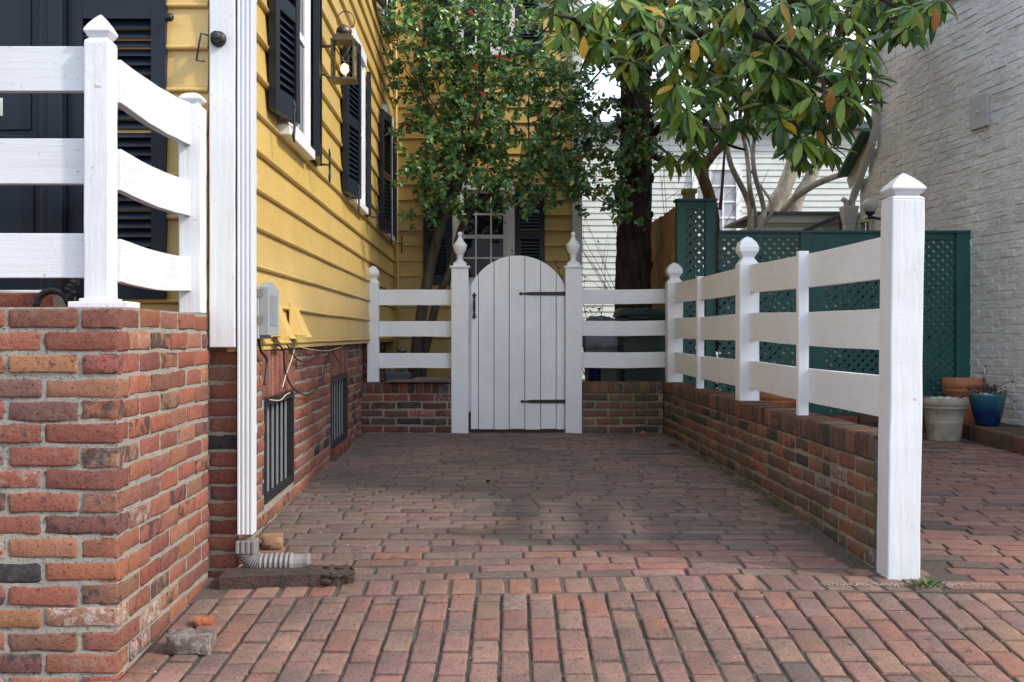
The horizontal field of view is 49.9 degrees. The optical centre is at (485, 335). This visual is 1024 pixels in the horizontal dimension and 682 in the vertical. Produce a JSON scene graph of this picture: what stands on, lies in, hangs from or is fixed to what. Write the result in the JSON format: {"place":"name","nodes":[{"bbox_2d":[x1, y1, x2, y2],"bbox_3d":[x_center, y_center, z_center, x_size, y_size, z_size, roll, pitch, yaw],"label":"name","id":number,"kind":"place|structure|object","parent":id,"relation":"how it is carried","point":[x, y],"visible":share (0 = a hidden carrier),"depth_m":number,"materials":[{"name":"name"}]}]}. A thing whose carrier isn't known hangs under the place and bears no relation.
{"place":"outdoors","nodes":[
{"label":"outdoors","id":0,"kind":"place"},
{"bbox_2d":[98,587,1023,681],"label":"sidewalk","id":1,"kind":"structure","parent":0,"point":[363,639],"depth_m":3.50,"materials":[{"name":"brick"}]},
{"bbox_2d":[0,293,208,681],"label":"brick stoop","id":2,"kind":"object","parent":1,"relation":"on","point":[104,499],"visible":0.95,"depth_m":3.19,"materials":[{"name":"red brick"}]},
{"bbox_2d":[33,278,79,306],"bbox_3d":[-1.415,-0.136,3.613,0.152,0.123,0.038,0,0,0],"label":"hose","id":3,"kind":"object","parent":2,"relation":"on","point":[68,294],"visible":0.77,"depth_m":3.61,"materials":[{"name":"black rubber"}]},
{"bbox_2d":[0,15,206,313],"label":"stoop railing","id":4,"kind":"object","parent":2,"relation":"on","point":[99,257],"visible":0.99,"depth_m":3.40,"materials":[{"name":"white paint"}]},
{"bbox_2d":[166,628,216,654],"bbox_3d":[-0.921,0.960,3.439,0.135,0.060,0.095,0,0,3],"label":"loose brick","id":5,"kind":"object","parent":1,"relation":"on","point":[192,641],"visible":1,"depth_m":3.40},
{"bbox_2d":[193,615,213,626],"bbox_3d":[-0.946,0.961,3.690,0.065,0.028,0.051,0,0,-11],"label":"loose brick","id":6,"kind":"object","parent":1,"relation":"on","point":[203,620],"visible":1,"depth_m":3.67,"materials":[{"name":"orange brick"}]},
{"bbox_2d":[181,452,1021,681],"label":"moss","id":7,"kind":"object","parent":1,"relation":"on","point":[775,502],"visible":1,"depth_m":5.08,"materials":[{"name":"green plant"}]},
{"bbox_2d":[187,429,941,603],"bbox_3d":[0.139,0.899,6.765,3.078,0.173,5.670,0,0,0],"label":"parking pad","id":8,"kind":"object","parent":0,"point":[446,477],"visible":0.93,"depth_m":4.98,"materials":[{"name":"brick"}]},
{"bbox_2d":[262,532,282,549],"bbox_3d":[-0.895,0.869,4.628,0.085,0.062,0.087,0,0,-9],"label":"loose brick","id":9,"kind":"object","parent":8,"relation":"on","point":[272,541],"visible":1,"depth_m":4.59,"materials":[{"name":"orange brick"}]},
{"bbox_2d":[219,563,354,589],"bbox_3d":[-0.740,0.918,4.176,0.509,0.080,0.190,0,0,0],"label":"splash board","id":10,"kind":"object","parent":8,"relation":"on","point":[310,575],"visible":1,"depth_m":4.12,"materials":[{"name":"brown wood"}]},
{"bbox_2d":[450,232,469,432],"bbox_3d":[-0.214,-0.015,9.241,0.167,1.710,0.169,0,0,0],"label":"gate post","id":11,"kind":"object","parent":8,"relation":"on","point":[459,268],"visible":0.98,"depth_m":9.17,"materials":[{"name":"white paint"}]},
{"bbox_2d":[154,442,927,677],"bbox_3d":[0.577,0.906,5.807,3.156,0.183,5.387,0,0,0],"label":"debris","id":12,"kind":"object","parent":8,"relation":"on","point":[600,544],"visible":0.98,"depth_m":4.43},
{"bbox_2d":[563,232,583,432],"bbox_3d":[0.737,-0.015,9.241,0.163,1.710,0.169,0,0,0],"label":"gate post","id":13,"kind":"object","parent":8,"relation":"on","point":[572,268],"visible":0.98,"depth_m":9.17,"materials":[{"name":"white paint"}]},
{"bbox_2d":[469,256,564,429],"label":"garden gate","id":14,"kind":"structure","parent":13,"relation":"attached to","point":[516,342],"depth_m":9.22,"materials":[{"name":"white paint"}]},
{"bbox_2d":[582,289,664,367],"bbox_3d":[1.159,-0.056,9.252,0.703,0.666,0.031,0,0,0],"label":"rail fence","id":15,"kind":"object","parent":13,"relation":"attached to","point":[623,328],"visible":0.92,"depth_m":9.24,"materials":[{"name":"paint"}]},
{"bbox_2d":[821,582,998,587],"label":"gravel","id":16,"kind":"structure","parent":8,"relation":"on","point":[895,584],"depth_m":4.00,"materials":[{"name":"grey gravel"}]},
{"bbox_2d":[909,577,942,588],"bbox_3d":[1.594,0.894,3.973,0.135,0.034,0.110,0,0,0],"label":"weed","id":17,"kind":"object","parent":8,"relation":"on","point":[927,584],"visible":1,"depth_m":3.97,"materials":[{"name":"green plant"}]},
{"bbox_2d":[588,368,599,380],"bbox_3d":[0.966,0.307,9.700,0.136,0.225,0.136,0,0,0],"label":"bucket","id":18,"kind":"object","parent":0,"point":[594,374],"visible":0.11,"depth_m":9.65,"materials":[{"name":"blue plastic"}]},
{"bbox_2d":[469,379,841,428],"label":"yard soil","id":19,"kind":"structure","parent":0,"point":[831,410],"depth_m":11.56,"materials":[{"name":"brown soil"}]},
{"bbox_2d":[385,347,410,382],"bbox_3d":[-0.812,0.453,10.226,0.240,0.695,0.148,0,0,0],"label":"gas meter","id":20,"kind":"object","parent":19,"relation":"on","point":[391,374],"visible":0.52,"depth_m":10.16,"materials":[{"name":"grey metal"}]},
{"bbox_2d":[379,0,681,378],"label":"holly tree","id":21,"kind":"object","parent":19,"relation":"on","point":[471,139],"visible":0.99,"depth_m":10.09,"materials":[{"name":"green plant"}]},
{"bbox_2d":[469,228,699,374],"bbox_3d":[0.991,-0.143,10.569,2.265,1.694,0.747,0,0,24],"label":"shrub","id":22,"kind":"object","parent":19,"relation":"on","point":[644,229],"visible":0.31,"depth_m":10.44,"materials":[{"name":"green plant"}]},
{"bbox_2d":[582,315,618,380],"bbox_3d":[1.030,0.316,9.900,0.381,0.988,0.330,0,0,0],"label":"covered grill","id":23,"kind":"object","parent":19,"relation":"on","point":[600,343],"visible":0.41,"depth_m":9.76,"materials":[{"name":"grey metal"}]},
{"bbox_2d":[613,308,665,381],"bbox_3d":[1.383,0.282,9.729,0.456,1.035,0.582,0,0,0],"label":"trash bin","id":24,"kind":"object","parent":19,"relation":"on","point":[642,343],"visible":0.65,"depth_m":9.51,"materials":[{"name":"green plastic"}]},
{"bbox_2d":[651,188,696,384],"bbox_3d":[1.786,-0.250,10.530,0.179,2.100,1.740,0,0,0],"label":"board fence","id":25,"kind":"object","parent":19,"relation":"on","point":[662,227],"visible":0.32,"depth_m":10.46,"materials":[{"name":"brown wood"}]},
{"bbox_2d":[582,131,768,289],"bbox_3d":[1.826,-0.865,12.368,3.108,3.137,2.031,0,0,0],"label":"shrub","id":26,"kind":"object","parent":19,"relation":"on","point":[654,215],"visible":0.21,"depth_m":12.16,"materials":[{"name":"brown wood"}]},
{"bbox_2d":[655,100,735,349],"bbox_3d":[2.176,-1.357,11.114,0.977,3.005,0.413,0,0,33],"label":"bare tree","id":27,"kind":"object","parent":19,"relation":"on","point":[705,184],"visible":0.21,"depth_m":10.96,"materials":[{"name":"brown plant"}]},
{"bbox_2d":[653,0,773,348],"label":"bare tree","id":28,"kind":"object","parent":19,"relation":"on","point":[756,223],"visible":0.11,"depth_m":12.49,"materials":[{"name":"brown plant"}]},
{"bbox_2d":[725,211,842,393],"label":"garden shed","id":29,"kind":"structure","parent":19,"relation":"on","point":[804,220],"depth_m":12.95,"materials":[{"name":"beige paint"}]},
{"bbox_2d":[767,0,868,210],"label":"bare tree","id":30,"kind":"object","parent":19,"relation":"on","point":[780,196],"visible":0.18,"depth_m":14.42,"materials":[{"name":"brown plant"}]},
{"bbox_2d":[825,282,930,410],"bbox_3d":[3.653,0.098,10.137,1.902,1.415,1.071,0,0,0],"label":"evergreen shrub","id":31,"kind":"object","parent":19,"relation":"on","point":[862,351],"visible":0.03,"depth_m":10.13,"materials":[{"name":"green plant"}]},
{"bbox_3d":[1.010,0.618,9.785,0.319,0.385,0.330,0,0,0],"label":"wood crate","id":32,"kind":"object","parent":19,"relation":"on","visible":0},
{"bbox_2d":[600,368,616,380],"bbox_3d":[1.078,0.480,9.680,0.170,0.660,0.180,0,0,0],"label":"recycling bin","id":33,"kind":"object","parent":32,"relation":"on","point":[608,374],"depth_m":9.60,"materials":[{"name":"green plastic"}]},
{"bbox_2d":[582,0,870,120],"label":"sky","id":34,"kind":"structure","parent":0,"point":[610,89],"materials":[{"name":"white"}]},
{"bbox_2d":[695,256,792,393],"bbox_3d":[2.448,0.018,10.230,1.644,1.577,1.078,0,0,11],"label":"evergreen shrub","id":35,"kind":"object","parent":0,"point":[760,302],"visible":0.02,"depth_m":10.20,"materials":[{"name":"green plant"}]},
{"bbox_2d":[922,450,949,451],"bbox_3d":[3.143,0.810,7.719,0.209,0.014,0.021,0,0,20],"label":"stick","id":36,"kind":"object","parent":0,"point":[937,450],"visible":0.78,"depth_m":7.71,"materials":[{"name":"wood"}]},
{"bbox_2d":[920,431,1023,592],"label":"alley paving","id":37,"kind":"structure","parent":0,"point":[972,514],"depth_m":5.16,"materials":[{"name":"brick"}]},
{"bbox_2d":[759,391,795,407],"bbox_3d":[2.329,0.620,8.820,0.340,0.379,0.340,0,0,0],"label":"flower pot","id":38,"kind":"object","parent":37,"relation":"on","point":[776,399],"visible":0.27,"depth_m":8.68,"materials":[{"name":"ceramic"}]},
{"bbox_2d":[673,198,970,430],"bbox_3d":[2.899,-0.179,9.500,2.518,1.998,0.240,0,0,0],"label":"lattice fence","id":39,"kind":"object","parent":37,"relation":"on","point":[811,241],"visible":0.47,"depth_m":9.42,"materials":[{"name":"green paint"}]},
{"bbox_2d":[821,414,924,432],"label":"brick kerb","id":40,"kind":"structure","parent":37,"relation":"on","point":[868,420],"depth_m":9.16,"materials":[{"name":"brown brick"}]},
{"bbox_2d":[922,390,985,441],"bbox_3d":[3.551,0.625,8.516,0.407,0.386,0.440,0,0,-20],"label":"flower pot","id":41,"kind":"object","parent":37,"relation":"on","point":[944,416],"visible":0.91,"depth_m":8.43,"materials":[{"name":"ceramic"}]},
{"bbox_2d":[941,377,983,421],"bbox_3d":[3.959,0.578,9.120,0.332,0.445,0.332,0,0,0],"label":"flower pot","id":42,"kind":"object","parent":37,"relation":"on","point":[949,384],"visible":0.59,"depth_m":9.00,"materials":[{"name":"ceramic"}]},
{"bbox_2d":[962,422,1023,454],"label":"brick bed","id":43,"kind":"object","parent":37,"relation":"on","point":[1008,437],"visible":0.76,"depth_m":8.17,"materials":[{"name":"brown brick"}]},
{"bbox_2d":[952,365,1015,425],"bbox_3d":[3.925,0.469,8.642,0.504,0.477,0.463,0,0,0],"label":"flower pot","id":44,"kind":"object","parent":43,"relation":"on","point":[990,413],"visible":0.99,"depth_m":8.54,"materials":[{"name":"blue ceramic"}]},
{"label":"ground","id":45,"kind":"structure","parent":0,"visible":0},
{"bbox_2d":[0,0,581,576],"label":"yellow house","id":46,"kind":"structure","parent":45,"relation":"on","point":[330,226],"depth_m":5.40,"materials":[{"name":"paint"}]},
{"bbox_2d":[0,0,39,289],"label":"front door","id":47,"kind":"structure","parent":46,"relation":"in","point":[19,19],"depth_m":4.22,"materials":[{"name":"blue paint"}]},
{"bbox_2d":[196,33,208,61],"bbox_3d":[-1.084,-1.101,4.209,0.049,0.114,0.018,0,0,-20],"label":"iron hook","id":48,"kind":"object","parent":46,"relation":"attached to","point":[199,41],"visible":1,"depth_m":4.20,"materials":[{"name":"grey metal"}]},
{"bbox_2d":[210,31,226,46],"bbox_3d":[-1.022,-1.133,4.186,0.062,0.062,0.060,0,0,0],"label":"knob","id":49,"kind":"object","parent":46,"relation":"attached to","point":[218,39],"visible":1,"depth_m":4.19,"materials":[{"name":"black metal"}]},
{"bbox_2d":[256,282,278,338],"bbox_3d":[-0.924,-0.105,4.655,0.062,0.241,0.263,0,0,0],"label":"utility box","id":50,"kind":"object","parent":46,"relation":"attached to","point":[267,310],"visible":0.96,"depth_m":4.55,"materials":[{"name":"grey plastic"}]},
{"bbox_2d":[257,339,267,384],"bbox_3d":[-0.947,0.107,4.674,0.012,0.217,0.212,0,0,-1],"label":"cable","id":51,"kind":"object","parent":50,"relation":"hanging from","point":[264,356],"visible":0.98,"depth_m":4.72,"materials":[{"name":"black rubber"}]},
{"bbox_2d":[235,0,310,567],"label":"downspout","id":52,"kind":"object","parent":46,"relation":"attached to","point":[248,553],"visible":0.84,"depth_m":4.22,"materials":[{"name":"white metal"}]},
{"bbox_2d":[264,391,293,504],"bbox_3d":[-1.026,0.517,5.262,0.096,0.465,0.785,0,0,-1],"label":"basement window","id":53,"kind":"structure","parent":46,"relation":"in","point":[278,415],"depth_m":5.43,"materials":[{"name":"black metal"}]},
{"bbox_2d":[271,299,295,338],"bbox_3d":[-0.922,-0.075,5.035,0.088,0.184,0.194,0,0,0],"label":"vent hood","id":54,"kind":"object","parent":46,"relation":"attached to","point":[284,328],"visible":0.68,"depth_m":4.99,"materials":[{"name":"yellow paint"}]},
{"bbox_2d":[282,342,295,387],"bbox_3d":[-0.956,0.141,5.356,0.010,0.210,0.384,0,0,0],"label":"cable","id":55,"kind":"object","parent":46,"relation":"attached to","point":[289,365],"visible":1,"depth_m":5.35,"materials":[{"name":"white plastic"}]},
{"bbox_2d":[278,0,314,159],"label":"window","id":56,"kind":"structure","parent":46,"relation":"in","point":[302,144],"depth_m":5.78,"materials":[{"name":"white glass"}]},
{"bbox_2d":[289,302,311,337],"bbox_3d":[-0.922,-0.075,5.510,0.088,0.174,0.204,0,0,0],"label":"vent hood","id":57,"kind":"object","parent":46,"relation":"attached to","point":[297,324],"visible":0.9,"depth_m":5.43,"materials":[{"name":"yellow paint"}]},
{"bbox_2d":[275,344,330,395],"bbox_3d":[-0.963,0.184,5.947,0.008,0.290,1.908,0,0,-1],"label":"cable","id":58,"kind":"object","parent":46,"relation":"attached to","point":[281,347],"visible":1,"depth_m":5.61,"materials":[{"name":"black rubber"}]},
{"bbox_2d":[287,343,328,362],"bbox_3d":[-0.964,0.094,6.053,0.008,0.105,1.499,0,0,-1],"label":"cable","id":59,"kind":"object","parent":46,"relation":"attached to","point":[305,361],"visible":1,"depth_m":5.86,"materials":[{"name":"black rubber"}]},
{"bbox_2d":[294,342,342,350],"bbox_3d":[-0.973,0.067,6.686,0.005,0.063,2.373,0,0,-1],"label":"cable","id":60,"kind":"object","parent":46,"relation":"attached to","point":[316,350],"visible":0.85,"depth_m":6.27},
{"bbox_2d":[330,346,345,364],"bbox_3d":[-0.981,0.132,7.338,0.008,0.153,0.881,0,0,-1],"label":"cable","id":61,"kind":"object","parent":46,"relation":"attached to","point":[336,357],"visible":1,"depth_m":7.20,"materials":[{"name":"black rubber"}]},
{"bbox_2d":[331,373,347,449],"bbox_3d":[-1.057,0.512,7.634,0.096,0.465,0.930,0,0,-1],"label":"basement window","id":62,"kind":"structure","parent":46,"relation":"in","point":[339,384],"depth_m":7.99,"materials":[{"name":"black metal"}]},
{"bbox_2d":[322,11,357,84],"bbox_3d":[-0.852,-1.655,6.300,0.227,0.407,0.144,0,0,0],"label":"wall lantern","id":63,"kind":"object","parent":46,"relation":"attached to","point":[343,45],"depth_m":6.24,"materials":[{"name":"gold metal"}]},
{"bbox_2d":[347,28,367,214],"bbox_3d":[-0.943,-1.555,8.155,0.060,1.230,0.850,0,0,0],"label":"window","id":64,"kind":"structure","parent":46,"relation":"in","point":[363,210],"depth_m":8.48,"materials":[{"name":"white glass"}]},
{"bbox_2d":[377,0,389,29],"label":"window","id":65,"kind":"structure","parent":46,"relation":"in","point":[380,11],"depth_m":9.94,"materials":[{"name":"white glass"}]},
{"bbox_2d":[382,104,394,241],"bbox_3d":[-0.943,-1.555,10.710,0.060,1.230,0.800,0,0,0],"label":"window","id":66,"kind":"structure","parent":46,"relation":"in","point":[384,106],"depth_m":10.92,"materials":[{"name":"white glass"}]},
{"bbox_2d":[394,1,398,371],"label":"conduit","id":67,"kind":"object","parent":46,"relation":"attached to","point":[396,242],"visible":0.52,"depth_m":11.62,"materials":[{"name":"metal"}]},
{"bbox_2d":[450,181,514,286],"bbox_3d":[-0.021,-1.067,11.676,0.701,1.125,0.063,0,0,0],"label":"window","id":68,"kind":"structure","parent":46,"relation":"in","point":[487,241],"depth_m":11.69,"materials":[{"name":"white glass"}]},
{"bbox_2d":[452,0,514,55],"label":"window","id":69,"kind":"structure","parent":46,"relation":"in","point":[463,34],"depth_m":11.68,"materials":[{"name":"white glass"}]},
{"bbox_2d":[361,382,450,433],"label":"brick wall","id":70,"kind":"structure","parent":45,"relation":"on","point":[406,407],"depth_m":9.15,"materials":[{"name":"red brick"}]},
{"bbox_2d":[367,266,450,381],"bbox_3d":[-0.639,-0.095,9.250,0.706,0.977,0.102,0,0,0],"label":"rail fence","id":71,"kind":"object","parent":70,"relation":"on","point":[377,360],"visible":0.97,"depth_m":9.24,"materials":[{"name":"white paint"}]},
{"bbox_2d":[387,377,450,381],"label":"stone slab","id":72,"kind":"structure","parent":70,"relation":"on","point":[432,379],"depth_m":9.07,"materials":[{"name":"grey stone"}]},
{"bbox_2d":[582,381,662,433],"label":"brick wall","id":73,"kind":"structure","parent":45,"relation":"on","point":[617,407],"depth_m":9.15,"materials":[{"name":"brown brick"}]},
{"bbox_2d":[615,0,762,120],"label":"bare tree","id":74,"kind":"object","parent":45,"relation":"on","point":[714,59],"visible":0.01,"depth_m":26.95,"materials":[{"name":"brown plant"}]},
{"bbox_2d":[582,121,876,378],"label":"clapboard house","id":75,"kind":"structure","parent":45,"relation":"on","point":[828,196],"depth_m":19.98,"materials":[{"name":"paint"}]},
{"bbox_2d":[692,164,741,235],"bbox_3d":[4.195,-2.433,19.948,1.000,1.335,0.056,0,0,0],"label":"window","id":76,"kind":"structure","parent":75,"relation":"in","point":[730,190],"depth_m":19.97,"materials":[{"name":"white glass"}]},
{"bbox_2d":[532,0,956,380],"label":"magnolia tree","id":77,"kind":"object","parent":45,"relation":"on","point":[776,66],"visible":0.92,"depth_m":8.36,"materials":[{"name":"green plant"}]},
{"bbox_2d":[662,381,877,569],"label":"brick wall","id":78,"kind":"structure","parent":45,"relation":"on","point":[819,471],"depth_m":5.28,"materials":[{"name":"brown brick"}]},
{"bbox_2d":[665,173,925,579],"bbox_3d":[1.561,0.161,6.609,0.145,1.540,5.074,0,0,0],"label":"rail fence","id":79,"kind":"object","parent":78,"relation":"on","point":[891,258],"visible":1,"depth_m":4.64,"materials":[{"name":"white paint"}]},
{"bbox_2d":[837,0,1023,425],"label":"brick house","id":80,"kind":"structure","parent":45,"relation":"on","point":[972,181],"depth_m":9.36,"materials":[{"name":"brick"}]},
{"bbox_2d":[858,218,873,229],"bbox_3d":[3.948,-0.955,11.377,0.060,0.510,0.315,0,0,-5],"label":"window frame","id":81,"kind":"structure","parent":80,"relation":"in","point":[861,222],"depth_m":11.42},
{"bbox_2d":[862,198,880,219],"bbox_3d":[3.908,-1.249,10.900,0.344,0.219,0.148,0,0,0],"label":"globe lamp","id":82,"kind":"object","parent":80,"relation":"attached to","point":[869,206],"visible":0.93,"depth_m":10.86,"materials":[{"name":"white glass"}]},
{"bbox_2d":[970,93,989,130],"bbox_3d":[4.130,-1.869,9.215,0.043,0.263,0.262,0,0,-5],"label":"access plate","id":83,"kind":"object","parent":80,"relation":"attached to","point":[980,111],"visible":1,"depth_m":9.18,"materials":[{"name":"grey paint"}]}
]}

